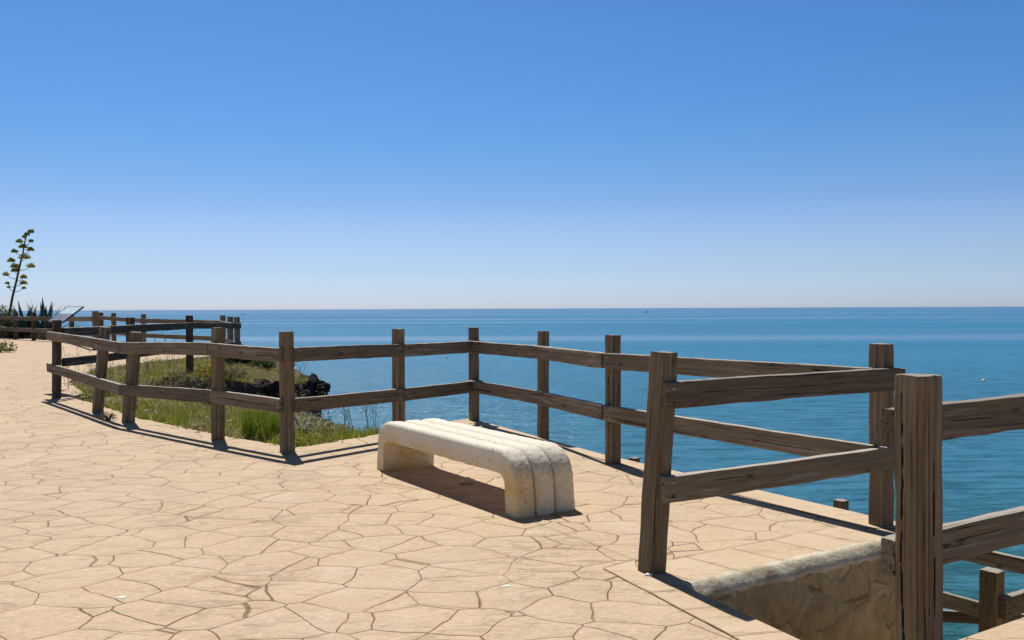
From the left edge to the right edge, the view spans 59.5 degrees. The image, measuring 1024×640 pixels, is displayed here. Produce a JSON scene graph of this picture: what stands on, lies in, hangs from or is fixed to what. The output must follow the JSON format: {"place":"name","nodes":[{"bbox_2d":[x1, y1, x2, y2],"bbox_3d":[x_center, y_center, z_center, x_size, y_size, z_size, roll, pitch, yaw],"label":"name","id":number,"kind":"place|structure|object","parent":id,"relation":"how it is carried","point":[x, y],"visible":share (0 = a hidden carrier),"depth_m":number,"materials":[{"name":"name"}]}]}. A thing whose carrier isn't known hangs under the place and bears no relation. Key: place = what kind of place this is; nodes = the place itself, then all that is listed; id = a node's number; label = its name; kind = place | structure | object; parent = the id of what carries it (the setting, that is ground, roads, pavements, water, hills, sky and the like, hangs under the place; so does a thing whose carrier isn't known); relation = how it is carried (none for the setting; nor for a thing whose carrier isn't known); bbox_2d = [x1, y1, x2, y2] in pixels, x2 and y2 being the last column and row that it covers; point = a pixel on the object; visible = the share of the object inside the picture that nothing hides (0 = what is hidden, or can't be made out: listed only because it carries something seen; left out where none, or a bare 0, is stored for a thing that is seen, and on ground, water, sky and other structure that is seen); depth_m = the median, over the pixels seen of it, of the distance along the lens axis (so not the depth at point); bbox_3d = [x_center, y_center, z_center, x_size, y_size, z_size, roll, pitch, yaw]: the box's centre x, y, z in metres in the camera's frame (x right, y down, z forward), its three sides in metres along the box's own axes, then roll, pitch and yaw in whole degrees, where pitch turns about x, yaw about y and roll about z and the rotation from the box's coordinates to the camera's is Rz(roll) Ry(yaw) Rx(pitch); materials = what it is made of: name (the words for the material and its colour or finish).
{"place":"outdoors","nodes":[
{"label":"outdoors","id":0,"kind":"place"},
{"bbox_2d":[74,358,344,444],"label":"terrain","id":1,"kind":"structure","parent":0,"point":[238,386],"depth_m":19.27,"materials":[{"name":"green plant"}]},
{"bbox_2d":[0,303,15,333],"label":"bush","id":2,"kind":"object","parent":1,"relation":"on","point":[3,323],"visible":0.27,"depth_m":43.36,"materials":[{"name":"green plant"}]},
{"bbox_2d":[0,331,29,337],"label":"scrub","id":3,"kind":"object","parent":1,"relation":"on","point":[10,335],"visible":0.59,"depth_m":41.42,"materials":[{"name":"green plant"}]},
{"bbox_2d":[0,301,51,338],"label":"agave","id":4,"kind":"object","parent":1,"relation":"on","point":[26,322],"visible":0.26,"depth_m":41.74,"materials":[{"name":"green plant"}]},
{"bbox_2d":[2,229,35,327],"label":"agave flower mast","id":5,"kind":"object","parent":4,"relation":"in","point":[15,267],"visible":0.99,"depth_m":42.93,"materials":[{"name":"green plant"}]},
{"bbox_2d":[22,332,45,338],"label":"scrub","id":6,"kind":"object","parent":1,"relation":"on","point":[38,333],"visible":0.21,"depth_m":40.49,"materials":[{"name":"green plant"}]},
{"bbox_2d":[37,333,45,339],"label":"scrub","id":7,"kind":"object","parent":1,"relation":"on","point":[43,337],"visible":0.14,"depth_m":38.90,"materials":[{"name":"green plant"}]},
{"bbox_2d":[6,297,83,336],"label":"agave","id":8,"kind":"object","parent":1,"relation":"on","point":[44,324],"visible":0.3,"depth_m":41.61,"materials":[{"name":"green plant"}]},
{"bbox_2d":[61,347,117,389],"bbox_3d":[-7.914,0.874,16.494,1.250,0.880,1.312,0,1,0],"label":"stalk plant","id":9,"kind":"object","parent":1,"relation":"on","point":[91,373],"visible":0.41,"depth_m":16.83,"materials":[{"name":"beige plant"}]},
{"bbox_2d":[136,402,153,411],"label":"flowering shrub","id":10,"kind":"object","parent":1,"relation":"on","point":[146,407],"visible":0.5,"depth_m":13.45,"materials":[{"name":"green plant"}]},
{"bbox_2d":[62,315,240,371],"bbox_3d":[-7.392,0.764,19.468,0.205,1.715,9.231,0,1,1],"label":"wooden fence","id":11,"kind":"object","parent":1,"relation":"on","point":[189,325],"visible":0.53,"depth_m":17.73,"materials":[{"name":"brown wood"}]},
{"bbox_2d":[139,356,177,382],"bbox_3d":[-7.594,0.948,19.241,0.804,0.739,0.663,-1,1,-40],"label":"stalk plant","id":12,"kind":"object","parent":1,"relation":"on","point":[147,367],"visible":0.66,"depth_m":19.01,"materials":[{"name":"beige plant"}]},
{"bbox_2d":[152,331,178,365],"bbox_3d":[-8.524,0.677,22.312,0.739,0.987,0.616,0,1,12],"label":"stalk plant","id":13,"kind":"object","parent":1,"relation":"on","point":[166,340],"visible":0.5,"depth_m":22.27,"materials":[{"name":"beige plant"}]},
{"bbox_2d":[148,370,226,386],"bbox_3d":[-6.737,1.274,18.438,1.752,0.480,0.849,0,1,0],"label":"dry shrub","id":14,"kind":"object","parent":1,"relation":"on","point":[182,378],"visible":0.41,"depth_m":18.40,"materials":[{"name":"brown plant"}]},
{"bbox_2d":[166,377,234,402],"bbox_3d":[-5.734,1.276,16.257,1.198,0.518,0.970,0,1,24],"label":"dark shrub","id":15,"kind":"object","parent":1,"relation":"on","point":[199,385],"visible":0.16,"depth_m":16.18,"materials":[{"name":"green plant"}]},
{"bbox_2d":[195,363,210,377],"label":"flowering shrub","id":16,"kind":"object","parent":1,"relation":"on","point":[202,370],"visible":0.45,"depth_m":19.24,"materials":[{"name":"green plant"}]},
{"bbox_2d":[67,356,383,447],"bbox_3d":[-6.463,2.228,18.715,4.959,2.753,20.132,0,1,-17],"label":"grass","id":17,"kind":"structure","parent":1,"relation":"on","point":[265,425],"depth_m":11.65,"materials":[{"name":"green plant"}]},
{"bbox_2d":[122,400,334,436],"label":"flowers","id":18,"kind":"object","parent":1,"relation":"on","point":[228,420],"visible":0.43,"depth_m":12.12,"materials":[{"name":"yellow plant"}]},
{"bbox_2d":[206,365,252,379],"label":"dry shrub","id":19,"kind":"object","parent":1,"relation":"on","point":[231,373],"visible":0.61,"depth_m":19.20,"materials":[{"name":"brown plant"}]},
{"bbox_2d":[225,343,253,363],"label":"green shrub","id":20,"kind":"object","parent":1,"relation":"on","point":[242,361],"visible":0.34,"depth_m":22.97,"materials":[{"name":"green plant"}]},
{"bbox_2d":[251,360,277,368],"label":"green shrub","id":21,"kind":"object","parent":1,"relation":"on","point":[263,364],"visible":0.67,"depth_m":22.76,"materials":[{"name":"green plant"}]},
{"bbox_2d":[254,379,298,397],"bbox_3d":[-5.336,1.659,19.815,1.336,0.720,0.733,0,1,0],"label":"rock","id":22,"kind":"object","parent":1,"relation":"on","point":[269,388],"visible":0.34,"depth_m":19.55,"materials":[{"name":"black stone"}]},
{"bbox_2d":[279,412,328,432],"bbox_3d":[-2.726,1.350,11.767,0.673,0.396,0.631,0,1,-17],"label":"seed head plant","id":23,"kind":"object","parent":1,"relation":"on","point":[310,423],"visible":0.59,"depth_m":11.76,"materials":[{"name":"green plant"}]},
{"bbox_2d":[298,374,328,394],"bbox_3d":[-4.803,1.752,21.283,0.901,0.889,1.424,0,1,0],"label":"rock","id":24,"kind":"object","parent":1,"relation":"on","point":[307,376],"visible":0.04,"depth_m":21.35,"materials":[{"name":"black stone"}]},
{"bbox_2d":[297,373,330,396],"bbox_3d":[-4.614,1.612,20.517,0.844,0.771,1.220,0,1,0],"label":"rock","id":25,"kind":"object","parent":1,"relation":"on","point":[312,384],"visible":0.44,"depth_m":20.36,"materials":[{"name":"black stone"}]},
{"bbox_2d":[308,422,357,436],"bbox_3d":[-2.138,1.363,10.789,0.662,0.276,0.580,-1,1,-23],"label":"seed head plant","id":26,"kind":"object","parent":1,"relation":"on","point":[329,429],"visible":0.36,"depth_m":10.75,"materials":[{"name":"green plant"}]},
{"bbox_2d":[326,404,381,432],"bbox_3d":[-1.901,1.207,10.907,0.640,0.543,0.626,0,1,37],"label":"stalk plant","id":27,"kind":"object","parent":1,"relation":"on","point":[345,417],"visible":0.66,"depth_m":10.80,"materials":[{"name":"beige plant"}]},
{"bbox_2d":[72,355,379,444],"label":"dry grass","id":28,"kind":"structure","parent":0,"point":[230,430],"depth_m":15.42,"materials":[{"name":"green plant"}]},
{"bbox_2d":[0,338,1023,639],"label":"pavement","id":29,"kind":"structure","parent":0,"point":[172,532],"depth_m":5.66,"materials":[{"name":"beige stone"}]},
{"bbox_2d":[0,340,16,352],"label":"paving weed","id":30,"kind":"object","parent":29,"relation":"on","point":[3,346],"visible":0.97,"depth_m":28.18,"materials":[{"name":"green plant"}]},
{"bbox_2d":[0,311,98,349],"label":"wooden fence","id":31,"kind":"object","parent":29,"relation":"on","point":[33,319],"visible":0.62,"depth_m":38.49,"materials":[{"name":"brown wood"}]},
{"bbox_2d":[48,306,83,390],"bbox_3d":[-8.011,0.533,16.017,0.776,1.550,0.447,0,1,44],"label":"information sign","id":32,"kind":"object","parent":29,"relation":"on","point":[65,314],"visible":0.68,"depth_m":15.99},
{"bbox_2d":[99,411,117,420],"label":"paving plant","id":33,"kind":"object","parent":29,"relation":"on","point":[109,418],"visible":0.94,"depth_m":11.73,"materials":[{"name":"brown plant"}]},
{"bbox_2d":[99,312,232,341],"bbox_3d":[-11.043,0.501,29.432,1.447,1.496,13.013,-1,1,-39],"label":"wooden fence","id":34,"kind":"object","parent":29,"relation":"on","point":[113,318],"visible":0.45,"depth_m":29.96,"materials":[{"name":"brown wood"}]},
{"bbox_2d":[459,477,474,484],"bbox_3d":[-0.370,1.334,7.418,0.117,0.064,0.110,0,1,30],"label":"loose stone","id":35,"kind":"object","parent":29,"relation":"on","point":[466,480],"visible":1,"depth_m":7.39,"materials":[{"name":"brown stone"}]},
{"bbox_2d":[46,320,904,574],"bbox_3d":[-2.073,0.802,10.788,3.569,1.550,13.500,-1,1,-41],"label":"wooden fence","id":36,"kind":"object","parent":29,"relation":"on","point":[732,381],"visible":0.94,"depth_m":7.28,"materials":[{"name":"brown wood"}]},
{"bbox_2d":[377,418,574,517],"bbox_3d":[-0.385,1.129,7.290,0.519,0.457,2.339,-1,1,-33],"label":"stone bench","id":37,"kind":"object","parent":29,"relation":"on","point":[537,475],"visible":1,"depth_m":6.57,"materials":[{"name":"beige stone"}]},
{"bbox_2d":[469,420,894,639],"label":"paving border","id":38,"kind":"object","parent":29,"relation":"on","point":[733,622],"visible":0.77,"depth_m":5.14,"materials":[{"name":"stone"}]},
{"bbox_2d":[476,424,862,638],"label":"paving joints","id":39,"kind":"object","parent":38,"relation":"on","point":[701,560],"visible":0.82,"depth_m":5.09,"materials":[{"name":"brown concrete"}]},
{"bbox_2d":[881,373,1023,639],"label":"wooden fence","id":40,"kind":"object","parent":29,"relation":"on","point":[921,421],"visible":1,"depth_m":3.42,"materials":[{"name":"brown wood"}]},
{"bbox_2d":[0,307,1023,639],"bbox_3d":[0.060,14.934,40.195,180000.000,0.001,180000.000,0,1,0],"label":"sea","id":41,"kind":"structure","parent":0,"point":[962,351],"depth_m":247.36,"materials":[{"name":"blue liquid"}]},
{"bbox_2d":[0,0,1023,310],"label":"sky","id":42,"kind":"structure","parent":0,"point":[156,154],"materials":[{"name":"blue"}]},
{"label":"lower path","id":43,"kind":"structure","parent":0,"visible":0},
{"bbox_2d":[672,538,894,639],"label":"stair wall","id":44,"kind":"structure","parent":43,"relation":"on","point":[847,592],"depth_m":5.20,"materials":[{"name":"stone"}]},
{"bbox_2d":[629,457,1023,623],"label":"wooden fence","id":45,"kind":"object","parent":43,"relation":"on","point":[994,559],"visible":0.05,"depth_m":8.45,"materials":[{"name":"brown wood"}]},
{"bbox_2d":[978,567,1023,632],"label":"wooden fence","id":46,"kind":"object","parent":43,"relation":"on","point":[997,606],"visible":0.94,"depth_m":6.08,"materials":[{"name":"brown wood"}]},
{"bbox_2d":[943,610,978,623],"bbox_3d":[5.922,4.333,11.182,3.064,1.603,0.124,0,1,12],"label":"wooden fence","id":47,"kind":"object","parent":46,"relation":"attached to","point":[952,616],"visible":0.12,"depth_m":11.19,"materials":[{"name":"brown wood"}]}
]}

